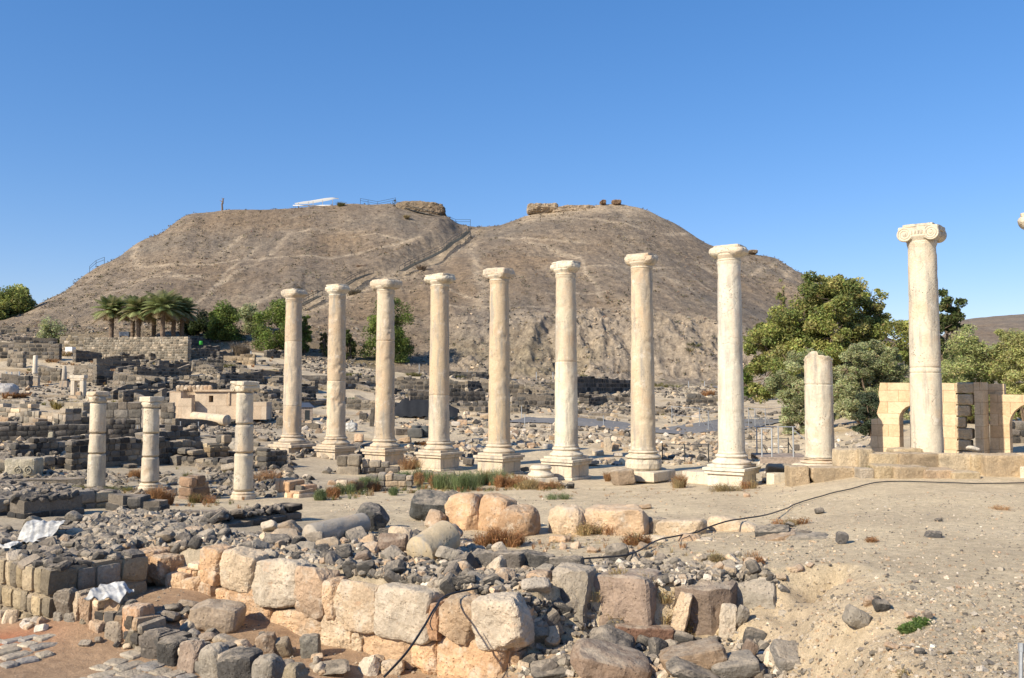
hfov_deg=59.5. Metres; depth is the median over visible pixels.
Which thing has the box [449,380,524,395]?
ruined wall
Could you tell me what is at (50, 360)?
dry bush
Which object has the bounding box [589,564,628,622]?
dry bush
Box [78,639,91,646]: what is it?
stone
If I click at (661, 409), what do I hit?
ruined wall
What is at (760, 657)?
boulder
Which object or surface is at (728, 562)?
rubble stone
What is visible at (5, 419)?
stone block
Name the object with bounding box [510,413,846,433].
path
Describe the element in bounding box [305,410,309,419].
door
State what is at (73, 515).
boulder
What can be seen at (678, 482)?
dry bush
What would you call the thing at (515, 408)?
ruined wall
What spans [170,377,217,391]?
ruined wall
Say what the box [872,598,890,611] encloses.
boulder
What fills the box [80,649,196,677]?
pavement
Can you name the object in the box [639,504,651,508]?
stone
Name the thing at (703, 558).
rubble stone
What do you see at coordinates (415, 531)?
rubble stone
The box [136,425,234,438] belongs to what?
ruined wall
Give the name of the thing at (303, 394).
ruined wall
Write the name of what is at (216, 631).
rubble stone
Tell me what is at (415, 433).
stone block
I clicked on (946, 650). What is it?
stone
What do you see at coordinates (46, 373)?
ruined wall
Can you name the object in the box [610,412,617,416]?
stone block
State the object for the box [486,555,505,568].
rubble stone
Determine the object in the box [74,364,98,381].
ruined wall
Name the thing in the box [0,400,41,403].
ruined wall
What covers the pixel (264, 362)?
ruined wall
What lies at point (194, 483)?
ruined wall
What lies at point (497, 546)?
rubble stone
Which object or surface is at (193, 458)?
ruined wall
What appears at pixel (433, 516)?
boulder
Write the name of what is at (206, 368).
ruined wall
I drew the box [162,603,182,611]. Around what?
boulder
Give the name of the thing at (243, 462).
short column
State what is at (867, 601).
stone
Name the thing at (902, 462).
ashlar wall
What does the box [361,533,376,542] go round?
rubble stone
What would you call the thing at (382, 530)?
boulder
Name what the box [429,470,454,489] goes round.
feathery plant
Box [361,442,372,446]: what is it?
stone block
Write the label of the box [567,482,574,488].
stone
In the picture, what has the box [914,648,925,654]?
stone
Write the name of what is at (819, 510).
stone
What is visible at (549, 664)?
rubble stone
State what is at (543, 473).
loose plinth
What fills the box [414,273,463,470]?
marble column
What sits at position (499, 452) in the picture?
marble column
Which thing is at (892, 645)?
stone
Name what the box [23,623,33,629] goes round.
rubble stone
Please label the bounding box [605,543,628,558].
boulder
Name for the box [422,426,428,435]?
barrel
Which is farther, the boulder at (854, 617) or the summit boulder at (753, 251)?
the summit boulder at (753, 251)
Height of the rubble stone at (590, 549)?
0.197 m
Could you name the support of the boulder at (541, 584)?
on the ground at (70, 659)
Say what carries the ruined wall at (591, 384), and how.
on the ground at (70, 659)
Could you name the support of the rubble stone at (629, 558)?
on the ground at (70, 659)
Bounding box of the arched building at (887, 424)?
[870,382,1023,452]
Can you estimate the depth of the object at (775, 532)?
17.87 m
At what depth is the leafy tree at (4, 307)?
160.01 m
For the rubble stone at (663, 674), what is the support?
on the ground at (70, 659)
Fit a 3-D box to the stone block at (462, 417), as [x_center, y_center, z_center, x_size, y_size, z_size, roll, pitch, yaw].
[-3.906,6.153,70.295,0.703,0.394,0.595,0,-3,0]
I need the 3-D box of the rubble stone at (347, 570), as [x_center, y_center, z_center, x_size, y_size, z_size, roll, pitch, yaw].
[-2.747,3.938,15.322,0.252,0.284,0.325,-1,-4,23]
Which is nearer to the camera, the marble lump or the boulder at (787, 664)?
the boulder at (787, 664)
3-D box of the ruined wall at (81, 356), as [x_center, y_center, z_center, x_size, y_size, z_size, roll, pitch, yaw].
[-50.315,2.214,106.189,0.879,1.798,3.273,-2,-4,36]
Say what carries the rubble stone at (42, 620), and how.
on the ground at (70, 659)
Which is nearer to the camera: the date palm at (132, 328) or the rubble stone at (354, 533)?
the rubble stone at (354, 533)
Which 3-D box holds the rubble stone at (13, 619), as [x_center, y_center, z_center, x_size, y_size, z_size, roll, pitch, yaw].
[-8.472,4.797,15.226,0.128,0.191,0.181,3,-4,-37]
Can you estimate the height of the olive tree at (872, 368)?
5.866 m
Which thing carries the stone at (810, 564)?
on the ground at (70, 659)
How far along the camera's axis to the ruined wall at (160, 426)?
51.55 m
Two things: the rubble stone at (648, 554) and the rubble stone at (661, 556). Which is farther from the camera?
the rubble stone at (648, 554)
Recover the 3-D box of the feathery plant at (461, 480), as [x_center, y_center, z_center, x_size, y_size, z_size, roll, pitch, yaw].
[-1.687,4.948,31.766,1.386,0.888,1.137,0,-3,0]
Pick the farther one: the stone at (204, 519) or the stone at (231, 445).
the stone at (231, 445)
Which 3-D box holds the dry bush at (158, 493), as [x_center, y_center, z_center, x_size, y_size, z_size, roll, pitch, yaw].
[-9.861,4.316,25.115,1.034,0.744,1.126,-2,-4,31]
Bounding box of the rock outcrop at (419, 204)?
[395,201,442,211]
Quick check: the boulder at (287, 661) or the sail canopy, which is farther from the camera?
the sail canopy
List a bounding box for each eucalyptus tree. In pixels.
[742,270,909,415]
[803,274,836,349]
[857,288,891,340]
[938,288,970,380]
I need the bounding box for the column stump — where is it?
[59,366,68,387]
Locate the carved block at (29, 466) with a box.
[4,457,43,476]
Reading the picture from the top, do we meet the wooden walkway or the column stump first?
the column stump
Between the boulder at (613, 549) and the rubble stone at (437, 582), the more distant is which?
the boulder at (613, 549)
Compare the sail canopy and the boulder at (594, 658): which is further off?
the sail canopy
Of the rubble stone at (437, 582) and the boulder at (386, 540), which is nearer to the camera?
the rubble stone at (437, 582)
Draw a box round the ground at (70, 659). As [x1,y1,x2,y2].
[0,341,1023,677]
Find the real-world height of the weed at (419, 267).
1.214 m
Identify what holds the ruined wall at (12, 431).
on the ground at (70, 659)
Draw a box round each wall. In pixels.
[0,326,28,333]
[0,341,61,360]
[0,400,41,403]
[0,403,39,416]
[0,419,135,440]
[0,458,7,472]
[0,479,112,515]
[0,525,147,617]
[1,373,32,386]
[3,477,85,483]
[6,439,72,447]
[7,350,26,367]
[7,488,84,518]
[10,437,66,456]
[13,336,57,343]
[20,410,47,422]
[22,418,47,425]
[32,434,88,441]
[38,365,61,382]
[40,394,85,398]
[42,456,66,469]
[53,399,90,413]
[53,416,89,424]
[53,587,307,677]
[59,335,91,350]
[65,436,202,469]
[73,350,101,362]
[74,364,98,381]
[81,458,141,468]
[84,337,191,361]
[84,587,244,676]
[92,366,113,385]
[93,359,139,368]
[101,387,114,391]
[102,402,141,428]
[103,352,143,359]
[105,493,147,510]
[107,378,112,386]
[110,383,147,399]
[113,372,167,387]
[115,365,149,371]
[118,386,165,401]
[119,463,136,468]
[123,367,133,374]
[124,358,160,362]
[126,494,169,510]
[133,367,158,376]
[133,393,144,401]
[135,424,166,432]
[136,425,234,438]
[139,544,534,677]
[140,359,154,366]
[141,377,188,385]
[148,352,154,359]
[148,383,169,388]
[150,364,191,376]
[152,390,166,400]
[155,359,186,367]
[158,425,199,441]
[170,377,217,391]
[170,450,255,465]
[171,447,233,469]
[172,418,237,426]
[179,474,209,498]
[180,375,216,383]
[181,510,215,512]
[183,425,198,430]
[191,338,210,346]
[191,345,219,358]
[191,356,222,368]
[192,359,223,371]
[196,348,217,358]
[196,364,235,373]
[204,446,229,457]
[205,502,302,526]
[207,357,246,368]
[212,370,235,379]
[216,350,234,357]
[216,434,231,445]
[217,369,262,385]
[217,385,229,389]
[220,379,232,384]
[223,354,255,364]
[226,383,266,392]
[239,368,282,383]
[252,390,282,411]
[257,389,280,398]
[261,360,283,368]
[263,369,282,375]
[263,376,283,384]
[264,349,284,357]
[272,380,283,387]
[276,416,320,428]
[280,353,309,365]
[280,390,310,397]
[294,484,316,492]
[302,375,357,384]
[302,377,317,393]
[302,384,316,397]
[302,396,346,406]
[318,384,326,389]
[336,472,412,488]
[346,381,374,388]
[346,398,374,409]
[352,374,373,381]
[355,395,396,406]
[356,384,375,392]
[359,376,428,390]
[359,412,374,422]
[362,459,399,473]
[374,388,412,394]
[394,428,407,434]
[407,388,485,402]
[420,470,455,475]
[449,371,511,378]
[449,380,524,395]
[449,400,487,412]
[460,401,487,407]
[465,380,479,390]
[466,389,485,392]
[468,401,529,413]
[472,374,488,382]
[472,548,785,639]
[473,373,488,378]
[509,379,519,383]
[512,394,554,407]
[525,382,554,392]
[528,382,554,395]
[577,376,630,396]
[578,410,610,415]
[579,393,629,403]
[584,394,613,406]
[611,404,677,413]
[686,393,716,405]
[713,395,754,399]
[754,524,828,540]
[784,447,1023,486]
[1012,421,1023,442]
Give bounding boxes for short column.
[84,391,110,488]
[138,396,163,490]
[230,381,259,499]
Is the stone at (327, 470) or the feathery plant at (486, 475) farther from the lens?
the stone at (327, 470)
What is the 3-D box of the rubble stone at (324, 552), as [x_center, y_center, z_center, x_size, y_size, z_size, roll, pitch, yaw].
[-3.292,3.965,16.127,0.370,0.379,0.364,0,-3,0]
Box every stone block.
[0,417,11,420]
[81,410,86,416]
[95,489,117,501]
[258,436,268,440]
[337,454,361,474]
[354,433,363,441]
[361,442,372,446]
[369,408,374,426]
[398,437,411,442]
[407,428,422,437]
[451,421,459,425]
[457,419,466,424]
[458,415,466,418]
[463,458,473,464]
[480,413,487,418]
[518,443,524,447]
[520,467,528,471]
[543,444,552,448]
[589,460,599,464]
[592,450,603,455]
[604,437,611,451]
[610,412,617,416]
[612,443,618,449]
[691,414,701,419]
[755,435,765,440]
[794,444,799,450]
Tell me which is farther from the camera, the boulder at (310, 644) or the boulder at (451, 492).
the boulder at (451, 492)
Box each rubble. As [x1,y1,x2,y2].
[0,308,873,497]
[36,506,805,677]
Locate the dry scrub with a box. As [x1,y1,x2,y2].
[1,202,808,381]
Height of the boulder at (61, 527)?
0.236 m
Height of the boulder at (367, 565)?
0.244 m
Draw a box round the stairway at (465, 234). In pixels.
[399,227,470,270]
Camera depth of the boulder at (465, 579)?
14.06 m
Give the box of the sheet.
[17,520,65,543]
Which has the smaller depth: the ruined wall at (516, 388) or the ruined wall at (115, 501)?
the ruined wall at (115, 501)
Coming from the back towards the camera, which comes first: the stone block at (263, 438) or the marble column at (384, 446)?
the stone block at (263, 438)
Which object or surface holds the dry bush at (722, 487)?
on the ground at (70, 659)
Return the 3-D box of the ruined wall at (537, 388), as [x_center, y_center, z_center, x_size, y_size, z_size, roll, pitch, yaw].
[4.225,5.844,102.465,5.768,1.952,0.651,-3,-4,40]
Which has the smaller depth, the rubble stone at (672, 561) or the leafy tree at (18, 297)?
the rubble stone at (672, 561)
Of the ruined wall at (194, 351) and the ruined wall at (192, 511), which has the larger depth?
the ruined wall at (194, 351)
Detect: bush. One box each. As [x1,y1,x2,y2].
[1,391,29,397]
[35,315,66,343]
[45,358,60,361]
[62,350,72,355]
[126,468,140,477]
[141,483,180,504]
[177,309,211,335]
[203,299,244,340]
[238,303,264,333]
[249,298,307,350]
[254,467,283,481]
[302,315,312,352]
[319,332,327,355]
[346,329,356,359]
[357,297,414,362]
[397,456,420,469]
[412,440,426,445]
[470,523,528,547]
[572,521,617,535]
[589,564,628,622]
[603,472,610,481]
[619,529,651,545]
[637,571,677,624]
[669,469,689,487]
[684,614,697,633]
[700,389,716,395]
[707,553,727,562]
[708,482,744,491]
[739,478,758,488]
[743,365,754,398]
[754,554,764,563]
[771,516,811,525]
[775,279,787,306]
[863,536,878,542]
[893,668,912,677]
[988,505,1015,509]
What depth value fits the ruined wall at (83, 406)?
61.97 m
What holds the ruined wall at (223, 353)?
on the ground at (70, 659)
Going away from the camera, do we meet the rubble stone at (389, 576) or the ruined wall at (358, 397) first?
the rubble stone at (389, 576)
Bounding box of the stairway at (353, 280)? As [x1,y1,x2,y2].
[342,268,373,284]
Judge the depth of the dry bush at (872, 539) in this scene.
16.58 m
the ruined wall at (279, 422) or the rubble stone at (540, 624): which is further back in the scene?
the ruined wall at (279, 422)
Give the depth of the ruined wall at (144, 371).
90.17 m
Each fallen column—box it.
[190,412,230,425]
[302,513,370,538]
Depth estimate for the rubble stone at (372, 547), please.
16.96 m
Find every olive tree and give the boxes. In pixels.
[764,348,843,434]
[832,339,909,423]
[940,323,1008,423]
[987,327,1023,421]
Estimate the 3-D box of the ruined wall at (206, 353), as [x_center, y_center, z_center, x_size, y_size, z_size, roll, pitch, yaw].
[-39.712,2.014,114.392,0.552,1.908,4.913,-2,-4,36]
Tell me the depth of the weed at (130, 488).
30.03 m
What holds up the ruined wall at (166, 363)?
on the ground at (70, 659)
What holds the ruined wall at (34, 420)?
on the ground at (70, 659)
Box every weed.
[47,398,83,409]
[103,485,134,491]
[185,493,217,502]
[229,340,254,355]
[335,201,345,205]
[348,287,363,294]
[405,372,421,375]
[414,264,429,269]
[544,492,572,499]
[655,382,683,387]
[684,342,701,350]
[893,615,933,634]
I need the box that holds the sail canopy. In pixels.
[293,198,338,206]
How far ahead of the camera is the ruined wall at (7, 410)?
57.67 m
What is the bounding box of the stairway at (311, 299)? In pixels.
[302,290,322,305]
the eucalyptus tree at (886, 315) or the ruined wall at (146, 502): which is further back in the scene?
the eucalyptus tree at (886, 315)
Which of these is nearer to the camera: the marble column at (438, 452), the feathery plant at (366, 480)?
the feathery plant at (366, 480)
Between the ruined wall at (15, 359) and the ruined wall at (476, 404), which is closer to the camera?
the ruined wall at (476, 404)
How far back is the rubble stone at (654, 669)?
12.27 m
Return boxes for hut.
[301,403,313,419]
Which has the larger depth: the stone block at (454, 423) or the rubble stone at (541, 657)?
the stone block at (454, 423)
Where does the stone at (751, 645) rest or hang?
on the ground at (70, 659)
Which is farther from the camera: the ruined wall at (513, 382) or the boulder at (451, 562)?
the ruined wall at (513, 382)
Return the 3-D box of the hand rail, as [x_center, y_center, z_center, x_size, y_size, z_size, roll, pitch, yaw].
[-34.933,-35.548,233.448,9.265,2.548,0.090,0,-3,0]
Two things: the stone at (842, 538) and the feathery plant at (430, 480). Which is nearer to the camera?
the stone at (842, 538)
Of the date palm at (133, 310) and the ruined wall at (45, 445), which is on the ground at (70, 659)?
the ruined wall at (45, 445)
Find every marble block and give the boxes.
[682,470,707,483]
[766,472,784,483]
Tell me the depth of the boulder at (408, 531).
18.12 m
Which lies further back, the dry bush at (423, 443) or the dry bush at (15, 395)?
the dry bush at (15, 395)
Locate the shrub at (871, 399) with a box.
[851,391,879,436]
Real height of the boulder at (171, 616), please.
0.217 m
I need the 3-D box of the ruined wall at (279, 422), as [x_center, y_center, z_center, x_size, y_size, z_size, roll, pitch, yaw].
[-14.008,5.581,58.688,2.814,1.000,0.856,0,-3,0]
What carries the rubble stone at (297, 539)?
on the ground at (70, 659)
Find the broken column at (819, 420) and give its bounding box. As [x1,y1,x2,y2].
[792,351,834,465]
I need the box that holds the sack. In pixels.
[346,420,357,431]
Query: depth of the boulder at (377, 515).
19.73 m
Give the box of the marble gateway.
[69,375,87,394]
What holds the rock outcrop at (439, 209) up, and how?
on the hill
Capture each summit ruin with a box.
[526,203,557,214]
[552,205,593,212]
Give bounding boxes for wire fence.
[662,443,708,461]
[671,406,780,429]
[745,438,794,452]
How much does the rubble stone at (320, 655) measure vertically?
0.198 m
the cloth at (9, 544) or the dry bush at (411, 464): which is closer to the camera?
the cloth at (9, 544)
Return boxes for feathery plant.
[312,487,328,500]
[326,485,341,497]
[333,482,356,493]
[346,478,365,491]
[357,473,380,489]
[366,480,382,491]
[388,485,398,495]
[395,471,412,474]
[411,467,433,481]
[413,472,426,484]
[425,473,443,487]
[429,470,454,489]
[447,468,481,490]
[466,467,489,485]
[480,469,493,484]
[486,466,507,484]
[493,473,510,487]
[504,473,534,487]
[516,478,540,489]
[536,481,562,488]
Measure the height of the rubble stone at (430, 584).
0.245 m
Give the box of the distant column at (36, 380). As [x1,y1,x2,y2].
[32,355,40,385]
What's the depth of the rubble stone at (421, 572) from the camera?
14.64 m
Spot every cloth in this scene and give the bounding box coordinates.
[0,541,21,548]
[84,581,133,602]
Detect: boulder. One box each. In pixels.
[22,516,42,526]
[54,517,72,524]
[56,525,71,532]
[64,510,83,522]
[66,528,83,533]
[153,530,175,541]
[156,610,180,621]
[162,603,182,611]
[175,531,191,540]
[178,599,198,607]
[185,526,203,531]
[188,598,246,633]
[198,632,215,640]
[212,633,237,642]
[221,463,233,470]
[234,639,252,646]
[255,632,276,654]
[261,520,277,531]
[275,636,292,657]
[277,520,302,531]
[284,659,294,665]
[299,633,321,658]
[305,531,324,541]
[309,659,349,675]
[336,544,352,557]
[342,557,356,569]
[354,550,371,560]
[356,502,389,530]
[356,560,375,573]
[375,654,384,669]
[378,528,388,534]
[378,533,407,551]
[381,659,404,675]
[384,559,406,574]
[388,526,412,540]
[409,490,449,520]
[424,509,446,526]
[435,546,461,559]
[445,490,458,495]
[448,559,462,564]
[452,575,475,584]
[453,523,462,536]
[495,567,515,579]
[521,577,550,593]
[530,657,569,677]
[533,620,549,643]
[544,624,559,646]
[552,600,572,614]
[560,588,569,602]
[566,600,577,614]
[570,638,651,677]
[586,612,594,618]
[589,624,634,648]
[602,554,624,561]
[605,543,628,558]
[610,468,635,485]
[611,199,620,204]
[615,623,674,641]
[659,638,727,674]
[665,656,719,677]
[711,649,760,677]
[745,447,755,458]
[748,249,757,253]
[755,654,764,662]
[765,463,784,473]
[769,639,798,662]
[775,655,800,670]
[842,604,871,628]
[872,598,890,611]
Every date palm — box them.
[90,294,131,337]
[118,295,157,336]
[121,295,142,336]
[139,289,185,336]
[149,298,160,336]
[157,292,194,336]
[166,296,198,336]
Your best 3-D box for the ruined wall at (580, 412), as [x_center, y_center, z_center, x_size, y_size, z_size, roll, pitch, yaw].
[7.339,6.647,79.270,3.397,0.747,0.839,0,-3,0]
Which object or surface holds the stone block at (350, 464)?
on the ground at (70, 659)
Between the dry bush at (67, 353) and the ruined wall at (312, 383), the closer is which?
the ruined wall at (312, 383)
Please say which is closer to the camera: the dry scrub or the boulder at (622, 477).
the boulder at (622, 477)
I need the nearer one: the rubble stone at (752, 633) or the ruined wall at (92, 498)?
the rubble stone at (752, 633)
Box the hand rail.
[360,198,395,204]
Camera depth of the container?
112.04 m
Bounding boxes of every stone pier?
[40,408,81,424]
[160,402,175,424]
[202,443,222,449]
[255,447,274,461]
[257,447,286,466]
[275,477,313,497]
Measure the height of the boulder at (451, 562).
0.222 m
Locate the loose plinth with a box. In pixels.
[525,465,557,482]
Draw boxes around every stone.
[0,610,5,618]
[1,609,19,623]
[9,616,17,623]
[19,620,29,628]
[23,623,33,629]
[30,616,38,625]
[34,624,48,632]
[36,616,49,624]
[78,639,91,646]
[94,636,102,642]
[113,641,120,647]
[123,643,130,648]
[171,541,180,553]
[176,540,188,551]
[178,606,190,615]
[179,619,195,631]
[180,613,188,618]
[188,535,202,548]
[188,628,200,636]
[197,528,215,536]
[199,517,209,523]
[204,534,217,542]
[204,628,219,634]
[217,527,232,537]
[228,441,234,450]
[240,540,254,547]
[251,539,268,548]
[259,532,266,538]
[263,534,290,544]
[270,551,278,557]
[272,528,298,537]
[275,540,286,547]
[285,544,298,552]
[291,535,305,543]
[297,541,315,552]
[305,475,314,479]
[310,549,319,553]
[311,653,323,661]
[313,656,320,663]
[313,662,324,672]
[315,537,340,547]
[316,543,328,550]
[318,669,325,675]
[319,548,336,557]
[322,467,332,473]
[325,551,341,564]
[327,480,335,484]
[340,537,347,542]
[342,560,357,577]
[344,526,367,540]
[355,545,370,552]
[358,570,365,575]
[358,655,380,676]
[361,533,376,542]
[363,541,378,554]
[380,545,405,559]
[383,570,400,582]
[407,572,418,583]
[413,529,421,533]
[417,570,425,575]
[421,560,434,565]
[427,577,437,587]
[434,579,441,585]
[439,571,457,594]
[443,562,460,575]
[453,552,479,568]
[457,561,474,570]
[459,568,470,575]
[466,570,484,584]
[483,573,500,583]
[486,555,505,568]
[491,542,507,550]
[495,573,508,581]
[511,581,518,588]
[518,660,528,671]
[521,653,537,666]
[526,569,551,579]
[536,563,553,570]
[537,621,543,626]
[538,655,545,659]
[540,658,558,670]
[541,648,551,653]
[542,607,560,625]
[557,621,563,635]
[557,658,570,665]
[559,543,566,549]
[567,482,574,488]
[570,541,580,548]
[587,546,596,552]
[606,619,624,626]
[626,554,635,560]
[635,635,648,646]
[637,541,648,549]
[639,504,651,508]
[644,551,653,557]
[648,637,668,656]
[649,663,657,674]
[654,552,666,560]
[657,669,668,677]
[663,557,680,563]
[665,639,677,645]
[669,557,678,564]
[674,630,695,643]
[678,574,686,580]
[698,555,707,561]
[713,561,723,569]
[722,559,734,564]
[723,564,736,573]
[725,553,739,561]
[736,604,749,626]
[742,627,766,642]
[742,638,758,655]
[745,559,761,573]
[752,663,764,677]
[757,643,769,652]
[763,645,774,667]
[775,573,786,580]
[785,521,794,526]
[787,566,797,572]
[793,564,804,571]
[806,562,814,567]
[814,507,823,513]
[835,531,848,543]
[863,595,874,606]
[884,642,898,649]
[887,665,894,671]
[903,611,915,617]
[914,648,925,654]
[923,610,933,618]
[924,530,942,537]
[937,648,951,653]
[966,446,980,451]
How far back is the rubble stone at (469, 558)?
15.43 m
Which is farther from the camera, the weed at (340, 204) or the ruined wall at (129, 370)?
the weed at (340, 204)
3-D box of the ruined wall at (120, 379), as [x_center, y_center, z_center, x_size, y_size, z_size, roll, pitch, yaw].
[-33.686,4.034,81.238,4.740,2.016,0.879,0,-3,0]
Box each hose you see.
[383,481,1023,677]
[430,604,439,630]
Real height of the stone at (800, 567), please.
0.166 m
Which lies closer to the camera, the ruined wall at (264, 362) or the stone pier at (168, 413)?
the stone pier at (168, 413)
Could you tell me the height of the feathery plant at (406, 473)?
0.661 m
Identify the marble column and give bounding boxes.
[268,288,315,452]
[313,284,358,459]
[361,279,408,465]
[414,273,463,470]
[473,267,524,474]
[540,260,592,480]
[612,253,674,482]
[702,244,760,485]
[897,222,946,452]
[1017,213,1023,477]
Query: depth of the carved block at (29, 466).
33.83 m
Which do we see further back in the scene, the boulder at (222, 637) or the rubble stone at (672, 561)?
the rubble stone at (672, 561)
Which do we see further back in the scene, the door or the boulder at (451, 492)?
the door
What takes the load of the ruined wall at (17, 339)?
on the ground at (70, 659)
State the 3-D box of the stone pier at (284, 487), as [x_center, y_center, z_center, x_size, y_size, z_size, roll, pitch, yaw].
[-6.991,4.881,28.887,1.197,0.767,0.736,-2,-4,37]
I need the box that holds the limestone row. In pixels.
[445,492,757,542]
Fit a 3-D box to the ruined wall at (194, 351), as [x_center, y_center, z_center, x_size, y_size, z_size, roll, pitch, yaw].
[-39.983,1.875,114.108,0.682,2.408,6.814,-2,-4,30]
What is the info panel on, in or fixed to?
on the hill
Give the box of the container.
[65,347,75,354]
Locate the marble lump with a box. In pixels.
[0,383,18,393]
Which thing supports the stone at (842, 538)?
on the ground at (70, 659)
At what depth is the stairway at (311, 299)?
162.05 m
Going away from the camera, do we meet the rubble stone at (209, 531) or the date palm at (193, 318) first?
the rubble stone at (209, 531)
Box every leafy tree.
[0,283,38,318]
[0,300,11,319]
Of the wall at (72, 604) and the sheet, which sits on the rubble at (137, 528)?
the sheet
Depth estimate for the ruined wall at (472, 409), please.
77.52 m
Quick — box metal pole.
[1018,642,1023,677]
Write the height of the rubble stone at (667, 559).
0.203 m
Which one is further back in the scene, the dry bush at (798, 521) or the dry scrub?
the dry scrub
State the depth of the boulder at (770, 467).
34.66 m
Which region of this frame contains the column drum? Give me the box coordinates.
[406,520,460,559]
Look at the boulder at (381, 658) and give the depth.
13.90 m
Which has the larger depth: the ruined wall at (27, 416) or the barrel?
the barrel
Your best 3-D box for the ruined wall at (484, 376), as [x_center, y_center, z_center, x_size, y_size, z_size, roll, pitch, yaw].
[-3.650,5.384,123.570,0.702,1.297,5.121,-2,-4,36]
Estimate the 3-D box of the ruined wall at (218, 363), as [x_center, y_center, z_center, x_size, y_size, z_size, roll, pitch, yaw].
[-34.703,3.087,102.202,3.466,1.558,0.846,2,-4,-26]
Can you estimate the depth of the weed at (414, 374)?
119.18 m
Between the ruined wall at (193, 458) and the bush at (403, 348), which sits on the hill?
the bush at (403, 348)
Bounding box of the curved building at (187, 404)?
[169,390,271,419]
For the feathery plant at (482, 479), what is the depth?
33.76 m
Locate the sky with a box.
[0,0,1023,343]
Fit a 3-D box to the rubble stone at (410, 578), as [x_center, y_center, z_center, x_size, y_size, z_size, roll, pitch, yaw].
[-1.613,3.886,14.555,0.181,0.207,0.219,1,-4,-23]
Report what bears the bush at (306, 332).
on the hill
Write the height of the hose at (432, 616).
0.241 m
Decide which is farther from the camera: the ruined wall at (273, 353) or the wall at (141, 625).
the ruined wall at (273, 353)
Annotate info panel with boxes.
[119,332,130,336]
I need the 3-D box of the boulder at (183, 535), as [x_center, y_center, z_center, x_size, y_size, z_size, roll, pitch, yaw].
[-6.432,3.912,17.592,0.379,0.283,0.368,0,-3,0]
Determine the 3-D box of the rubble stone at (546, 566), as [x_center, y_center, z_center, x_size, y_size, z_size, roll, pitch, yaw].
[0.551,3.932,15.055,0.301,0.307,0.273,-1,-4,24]
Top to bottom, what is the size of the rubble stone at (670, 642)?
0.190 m
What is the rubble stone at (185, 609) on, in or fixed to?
on the ground at (70, 659)
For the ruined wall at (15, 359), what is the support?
on the ground at (70, 659)
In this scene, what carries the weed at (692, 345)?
on the hill
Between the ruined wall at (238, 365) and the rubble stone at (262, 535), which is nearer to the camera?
the rubble stone at (262, 535)
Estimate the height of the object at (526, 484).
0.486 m
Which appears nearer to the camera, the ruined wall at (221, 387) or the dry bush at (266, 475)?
the dry bush at (266, 475)
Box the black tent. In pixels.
[394,396,459,416]
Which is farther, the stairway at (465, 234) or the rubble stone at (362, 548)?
the stairway at (465, 234)
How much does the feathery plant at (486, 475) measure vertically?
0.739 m
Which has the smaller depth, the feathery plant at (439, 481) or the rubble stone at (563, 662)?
the rubble stone at (563, 662)
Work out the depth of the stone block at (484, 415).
71.63 m
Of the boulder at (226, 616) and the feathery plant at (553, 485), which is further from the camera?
the feathery plant at (553, 485)
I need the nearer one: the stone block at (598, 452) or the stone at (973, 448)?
the stone at (973, 448)
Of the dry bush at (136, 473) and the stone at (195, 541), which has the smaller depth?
the stone at (195, 541)
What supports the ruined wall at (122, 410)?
on the ground at (70, 659)
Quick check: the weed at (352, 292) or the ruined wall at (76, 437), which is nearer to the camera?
the ruined wall at (76, 437)
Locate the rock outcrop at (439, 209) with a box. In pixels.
[430,205,445,215]
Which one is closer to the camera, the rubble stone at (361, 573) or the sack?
the rubble stone at (361, 573)
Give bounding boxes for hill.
[0,204,1023,385]
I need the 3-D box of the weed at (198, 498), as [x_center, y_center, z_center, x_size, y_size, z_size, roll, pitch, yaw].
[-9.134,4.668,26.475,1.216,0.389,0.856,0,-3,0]
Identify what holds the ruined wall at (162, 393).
on the ground at (70, 659)
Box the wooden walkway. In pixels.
[751,426,804,463]
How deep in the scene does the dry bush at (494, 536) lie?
17.84 m
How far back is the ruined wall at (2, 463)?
34.65 m
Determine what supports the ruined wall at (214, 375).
on the ground at (70, 659)
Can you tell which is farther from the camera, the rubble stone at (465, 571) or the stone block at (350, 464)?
the stone block at (350, 464)
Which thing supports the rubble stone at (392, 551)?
on the ground at (70, 659)
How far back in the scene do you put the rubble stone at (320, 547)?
16.98 m
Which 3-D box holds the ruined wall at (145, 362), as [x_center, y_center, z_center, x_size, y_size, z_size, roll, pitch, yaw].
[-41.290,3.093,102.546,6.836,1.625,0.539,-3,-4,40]
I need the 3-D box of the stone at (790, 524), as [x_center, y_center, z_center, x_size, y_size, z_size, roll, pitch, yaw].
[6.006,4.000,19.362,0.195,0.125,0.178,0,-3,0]
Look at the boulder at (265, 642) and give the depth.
13.94 m
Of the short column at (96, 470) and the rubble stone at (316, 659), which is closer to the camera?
the rubble stone at (316, 659)
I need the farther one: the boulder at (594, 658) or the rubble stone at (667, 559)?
the rubble stone at (667, 559)
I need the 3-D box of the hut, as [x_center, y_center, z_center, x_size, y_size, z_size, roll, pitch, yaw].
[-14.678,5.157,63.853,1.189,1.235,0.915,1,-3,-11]
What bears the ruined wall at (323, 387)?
on the ground at (70, 659)
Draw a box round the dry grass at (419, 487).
[1,357,1002,635]
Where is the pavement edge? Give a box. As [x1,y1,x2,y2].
[0,633,57,668]
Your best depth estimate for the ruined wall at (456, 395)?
87.67 m
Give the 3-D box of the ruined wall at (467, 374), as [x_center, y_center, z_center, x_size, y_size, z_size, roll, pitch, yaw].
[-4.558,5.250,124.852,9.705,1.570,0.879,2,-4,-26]
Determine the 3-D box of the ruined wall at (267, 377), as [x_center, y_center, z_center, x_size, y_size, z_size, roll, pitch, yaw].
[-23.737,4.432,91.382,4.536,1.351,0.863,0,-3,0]

